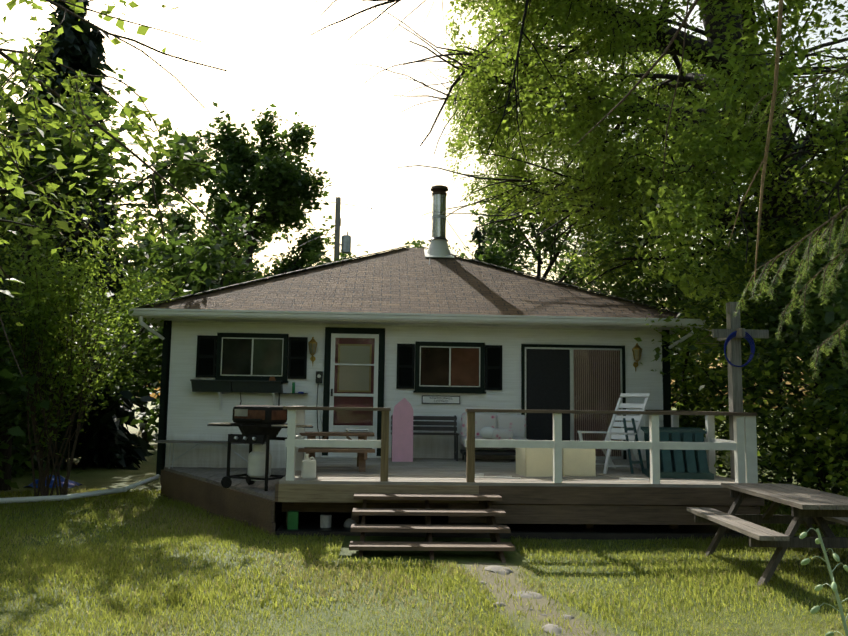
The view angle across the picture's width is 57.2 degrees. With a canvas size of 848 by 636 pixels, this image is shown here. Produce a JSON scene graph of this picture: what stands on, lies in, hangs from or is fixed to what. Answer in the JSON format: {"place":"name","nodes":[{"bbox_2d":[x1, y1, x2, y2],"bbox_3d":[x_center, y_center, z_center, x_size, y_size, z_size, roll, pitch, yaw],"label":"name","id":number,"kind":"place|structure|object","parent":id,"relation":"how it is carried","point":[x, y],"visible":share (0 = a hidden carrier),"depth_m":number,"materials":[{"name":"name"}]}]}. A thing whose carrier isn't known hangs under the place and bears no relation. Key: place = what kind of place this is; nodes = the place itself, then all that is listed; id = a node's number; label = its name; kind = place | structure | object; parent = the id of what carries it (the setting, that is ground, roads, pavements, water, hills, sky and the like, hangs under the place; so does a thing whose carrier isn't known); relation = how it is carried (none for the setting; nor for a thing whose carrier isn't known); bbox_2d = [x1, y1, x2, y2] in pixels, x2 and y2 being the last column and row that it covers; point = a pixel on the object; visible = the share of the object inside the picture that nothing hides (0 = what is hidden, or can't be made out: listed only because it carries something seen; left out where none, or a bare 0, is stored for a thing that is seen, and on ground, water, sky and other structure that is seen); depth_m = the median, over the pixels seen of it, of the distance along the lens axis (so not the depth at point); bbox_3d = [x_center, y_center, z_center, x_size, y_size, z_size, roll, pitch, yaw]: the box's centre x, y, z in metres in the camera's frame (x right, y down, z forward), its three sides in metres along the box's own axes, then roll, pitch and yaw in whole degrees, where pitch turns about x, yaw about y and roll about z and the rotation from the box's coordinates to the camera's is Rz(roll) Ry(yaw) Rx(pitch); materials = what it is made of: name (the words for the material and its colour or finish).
{"place":"outdoors","nodes":[
{"label":"outdoors","id":0,"kind":"place"},
{"bbox_2d":[0,0,226,377],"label":"branches","id":1,"kind":"object","parent":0,"point":[67,85],"depth_m":4.51,"materials":[{"name":"green plant"}]},
{"bbox_2d":[0,402,847,635],"bbox_3d":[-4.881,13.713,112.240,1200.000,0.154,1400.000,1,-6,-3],"label":"ground","id":2,"kind":"structure","parent":0,"point":[94,477],"depth_m":6.58,"materials":[{"name":"green plant"}]},
{"bbox_2d":[0,254,41,428],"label":"shrub","id":3,"kind":"object","parent":2,"relation":"on","point":[16,345],"depth_m":11.34,"materials":[{"name":"green plant"}]},
{"bbox_2d":[0,183,82,488],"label":"tree","id":4,"kind":"object","parent":2,"relation":"on","point":[17,468],"depth_m":14.92,"materials":[{"name":"green plant"}]},
{"bbox_2d":[25,475,81,487],"bbox_3d":[-8.294,2.906,14.208,3.890,0.353,1.400,1,-6,-3],"label":"blue tarp","id":5,"kind":"object","parent":2,"relation":"on","point":[71,483],"visible":0.52,"depth_m":14.09,"materials":[{"name":"blue plastic"}]},
{"bbox_2d":[0,0,155,473],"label":"tree","id":6,"kind":"object","parent":2,"relation":"on","point":[76,50],"depth_m":18.30,"materials":[{"name":"green plant"}]},
{"bbox_2d":[0,0,180,325],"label":"tree","id":7,"kind":"object","parent":2,"relation":"on","point":[119,24],"depth_m":8.64,"materials":[{"name":"green plant"}]},
{"bbox_2d":[0,163,184,501],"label":"shrub","id":8,"kind":"object","parent":2,"relation":"on","point":[52,285],"depth_m":12.05,"materials":[{"name":"green plant"}]},
{"bbox_2d":[0,59,227,490],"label":"tree","id":9,"kind":"object","parent":2,"relation":"on","point":[105,168],"depth_m":14.12,"materials":[{"name":"green plant"}]},
{"bbox_2d":[114,199,272,415],"bbox_3d":[-6.922,0.812,24.092,9.055,9.638,7.769,1,-6,-3],"label":"tree","id":10,"kind":"object","parent":2,"relation":"on","point":[209,273],"depth_m":23.44,"materials":[{"name":"green plant"}]},
{"bbox_2d":[120,216,268,442],"bbox_3d":[-9.569,0.647,27.522,12.244,7.868,7.546,1,-6,-3],"label":"tree","id":11,"kind":"object","parent":2,"relation":"on","point":[147,246],"depth_m":26.90,"materials":[{"name":"green plant"}]},
{"bbox_2d":[160,467,285,535],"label":"deck","id":12,"kind":"structure","parent":2,"relation":"on","point":[255,503],"depth_m":10.50,"materials":[{"name":"brown wood"}]},
{"bbox_2d":[207,405,312,490],"bbox_3d":[-2.125,1.653,10.008,1.360,1.050,0.740,-2,-7,25],"label":"gas grill","id":13,"kind":"object","parent":12,"relation":"on","point":[259,425],"visible":0.96,"depth_m":9.85,"materials":[{"name":"metal"}]},
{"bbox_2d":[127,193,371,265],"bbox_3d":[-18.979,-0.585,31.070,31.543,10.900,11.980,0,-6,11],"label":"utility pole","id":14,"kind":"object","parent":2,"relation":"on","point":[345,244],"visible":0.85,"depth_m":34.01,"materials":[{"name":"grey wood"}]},
{"bbox_2d":[139,102,367,280],"bbox_3d":[-8.213,-2.199,35.586,10.857,15.286,8.273,1,-6,-3],"label":"round tree","id":15,"kind":"object","parent":2,"relation":"on","point":[240,162],"depth_m":34.42,"materials":[{"name":"green plant"}]},
{"bbox_2d":[303,248,352,269],"bbox_3d":[-1.407,1.498,31.958,8.909,8.051,8.934,1,-6,-3],"label":"tree","id":16,"kind":"object","parent":2,"relation":"on","point":[317,255],"depth_m":30.10,"materials":[{"name":"green plant"}]},
{"bbox_2d":[156,320,670,474],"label":"house","id":17,"kind":"structure","parent":2,"relation":"on","point":[186,412],"depth_m":13.08,"materials":[{"name":"white paint"}]},
{"bbox_2d":[190,327,641,458],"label":"windows and doors","id":18,"kind":"structure","parent":17,"relation":"attached to","point":[572,377],"depth_m":13.11,"materials":[{"name":"black glass"}]},
{"bbox_2d":[134,245,698,334],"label":"roof","id":19,"kind":"structure","parent":17,"relation":"on","point":[405,280],"depth_m":13.80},
{"bbox_2d":[0,308,705,503],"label":"gutters","id":20,"kind":"object","parent":19,"relation":"attached to","point":[140,312],"visible":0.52,"depth_m":12.65,"materials":[{"name":"white paint"}]},
{"bbox_2d":[424,185,474,263],"bbox_3d":[0.564,-1.972,16.669,1.066,1.924,1.205,1,-6,-3],"label":"chimney","id":21,"kind":"object","parent":19,"relation":"on","point":[438,246],"visible":1,"depth_m":16.84,"materials":[{"name":"silver metal"}]},
{"bbox_2d":[403,238,429,247],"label":"tree","id":22,"kind":"object","parent":2,"relation":"on","point":[417,244],"depth_m":40.66,"materials":[{"name":"green plant"}]},
{"bbox_2d":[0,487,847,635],"bbox_3d":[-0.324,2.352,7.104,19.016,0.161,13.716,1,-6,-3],"label":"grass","id":23,"kind":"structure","parent":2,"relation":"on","point":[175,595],"depth_m":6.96,"materials":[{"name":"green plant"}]},
{"bbox_2d":[469,217,487,262],"bbox_3d":[2.260,0.515,32.991,4.119,9.892,3.782,1,-6,-3],"label":"tree","id":24,"kind":"object","parent":2,"relation":"on","point":[477,235],"depth_m":33.18,"materials":[{"name":"green plant"}]},
{"bbox_2d":[473,233,525,273],"bbox_3d":[1.963,0.728,31.858,8.239,8.784,8.358,1,-6,-3],"label":"tree","id":25,"kind":"object","parent":2,"relation":"on","point":[494,254],"depth_m":31.92,"materials":[{"name":"green plant"}]},
{"bbox_2d":[276,520,748,539],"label":"soil","id":26,"kind":"structure","parent":2,"relation":"on","point":[605,536],"depth_m":9.12,"materials":[{"name":"brown soil"}]},
{"bbox_2d":[287,511,356,528],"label":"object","id":27,"kind":"object","parent":26,"relation":"on","point":[293,520],"visible":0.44,"depth_m":9.25,"materials":[{"name":"green plastic"}]},
{"bbox_2d":[275,457,763,562],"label":"deck","id":28,"kind":"structure","parent":2,"relation":"on","point":[428,496],"depth_m":9.18,"materials":[{"name":"brown wood"}]},
{"bbox_2d":[301,454,315,478],"bbox_3d":[-1.385,1.783,9.355,0.172,0.290,0.120,2,-6,-13],"label":"white jug","id":29,"kind":"object","parent":28,"relation":"on","point":[308,468],"visible":0.98,"depth_m":9.30,"materials":[{"name":"plastic"}]},
{"bbox_2d":[298,432,374,471],"bbox_3d":[-1.196,1.825,10.639,1.000,0.511,0.972,2,-6,-7],"label":"picnic table","id":30,"kind":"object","parent":28,"relation":"on","point":[361,456],"depth_m":10.39,"materials":[{"name":"wood"}]},
{"bbox_2d":[392,398,412,461],"bbox_3d":[-0.336,1.763,12.314,0.330,1.020,0.019,1,-17,-3],"label":"pink board","id":31,"kind":"object","parent":28,"relation":"on","point":[402,436],"visible":0.87,"depth_m":12.29,"materials":[{"name":"paint"}]},
{"bbox_2d":[391,415,458,460],"bbox_3d":[0.007,1.943,12.628,1.090,0.719,0.488,1,-6,-3],"label":"garden bench","id":32,"kind":"object","parent":28,"relation":"on","point":[441,423],"visible":0.81,"depth_m":12.83,"materials":[{"name":"grey wood"}]},
{"bbox_2d":[460,413,527,461],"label":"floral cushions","id":33,"kind":"object","parent":28,"relation":"on","point":[500,427],"visible":0.77,"depth_m":12.75,"materials":[{"name":"fabric"}]},
{"bbox_2d":[345,428,648,479],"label":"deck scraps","id":34,"kind":"object","parent":28,"relation":"on","point":[480,475],"visible":0.9,"depth_m":9.71,"materials":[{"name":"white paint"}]},
{"bbox_2d":[283,406,757,483],"bbox_3d":[1.089,1.825,11.131,5.710,1.058,3.900,1,-6,-3],"label":"deck railing","id":35,"kind":"object","parent":28,"relation":"on","point":[743,445],"visible":0.75,"depth_m":9.29,"materials":[{"name":"white paint"}]},
{"bbox_2d":[516,448,595,476],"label":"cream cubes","id":36,"kind":"object","parent":28,"relation":"on","point":[534,462],"visible":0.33,"depth_m":10.06,"materials":[{"name":"plastic"}]},
{"bbox_2d":[577,393,650,473],"bbox_3d":[2.702,1.620,11.046,1.030,1.112,0.580,6,-8,-37],"label":"resin chair","id":37,"kind":"object","parent":28,"relation":"on","point":[612,433],"visible":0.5,"depth_m":11.18,"materials":[{"name":"white plastic"}]},
{"bbox_2d":[623,418,713,479],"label":"green stacked chairs","id":38,"kind":"object","parent":28,"relation":"on","point":[683,464],"visible":0.83,"depth_m":10.27,"materials":[{"name":"teal plastic"}]},
{"bbox_2d":[477,565,574,634],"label":"stepping stones","id":39,"kind":"object","parent":2,"relation":"on","point":[547,627],"visible":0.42,"depth_m":6.49,"materials":[{"name":"grey stone"}]},
{"bbox_2d":[448,145,710,385],"bbox_3d":[5.461,-0.979,35.761,13.584,13.197,11.375,1,-6,-3],"label":"tree","id":40,"kind":"object","parent":2,"relation":"on","point":[545,244],"depth_m":35.65,"materials":[{"name":"green plant"}]},
{"bbox_2d":[311,0,847,488],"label":"tree","id":41,"kind":"object","parent":2,"relation":"on","point":[694,145],"depth_m":12.74,"materials":[{"name":"green plant"}]},
{"bbox_2d":[558,136,797,416],"bbox_3d":[11.133,-0.977,32.775,15.405,13.855,10.976,4,-7,-29],"label":"tree","id":42,"kind":"object","parent":2,"relation":"on","point":[681,365],"depth_m":28.42,"materials":[{"name":"green plant"}]},
{"bbox_2d":[555,161,841,488],"bbox_3d":[6.160,0.450,16.602,7.399,7.482,9.362,1,-6,-3],"label":"bush","id":43,"kind":"object","parent":2,"relation":"on","point":[616,287],"depth_m":15.43,"materials":[{"name":"green plant"}]},
{"bbox_2d":[600,121,847,487],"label":"bush","id":44,"kind":"object","parent":2,"relation":"on","point":[673,291],"depth_m":14.61,"materials":[{"name":"green plant"}]},
{"bbox_2d":[693,302,768,478],"bbox_3d":[4.115,1.391,11.332,0.741,2.950,2.954,1,-6,0],"label":"clothesline post","id":45,"kind":"object","parent":2,"relation":"on","point":[733,333],"visible":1,"depth_m":10.15,"materials":[{"name":"grey wood"}]},
{"bbox_2d":[634,197,842,482],"bbox_3d":[5.926,1.298,14.700,4.816,6.983,6.640,-4,-8,35],"label":"bush","id":46,"kind":"object","parent":2,"relation":"on","point":[707,339],"depth_m":13.62,"materials":[{"name":"green plant"}]},
{"bbox_2d":[637,212,847,504],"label":"bush","id":47,"kind":"object","parent":2,"relation":"on","point":[764,318],"depth_m":11.69,"materials":[{"name":"green plant"}]},
{"bbox_2d":[671,90,847,451],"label":"tree","id":48,"kind":"object","parent":2,"relation":"on","point":[674,393],"depth_m":28.44,"materials":[{"name":"green plant"}]},
{"bbox_2d":[681,191,847,529],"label":"bush","id":49,"kind":"object","parent":2,"relation":"on","point":[825,442],"depth_m":10.62,"materials":[{"name":"green plant"}]},
{"bbox_2d":[687,483,847,587],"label":"picnic table","id":50,"kind":"object","parent":2,"relation":"on","point":[822,510],"depth_m":7.31,"materials":[{"name":"grey wood"}]},
{"bbox_2d":[747,228,847,439],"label":"bush","id":51,"kind":"object","parent":2,"relation":"on","point":[826,320],"visible":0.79,"depth_m":8.81,"materials":[{"name":"green plant"}]},
{"bbox_2d":[757,140,847,495],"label":"bush","id":52,"kind":"object","parent":2,"relation":"on","point":[836,489],"depth_m":12.40,"materials":[{"name":"green plant"}]},
{"bbox_2d":[799,528,847,635],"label":"weed stalk","id":53,"kind":"object","parent":2,"relation":"on","point":[833,585],"visible":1,"depth_m":2.60,"materials":[{"name":"green plant"}]},
{"bbox_2d":[0,0,847,408],"label":"sky","id":54,"kind":"structure","parent":0,"point":[269,53],"materials":[{"name":"white"}]},
{"bbox_2d":[386,0,782,281],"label":"bare twigs","id":55,"kind":"object","parent":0,"point":[776,71],"visible":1,"depth_m":4.59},
{"bbox_2d":[732,65,847,378],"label":"conifer boughs","id":56,"kind":"object","parent":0,"point":[810,257],"depth_m":4.63,"materials":[{"name":"green plant"}]}
]}

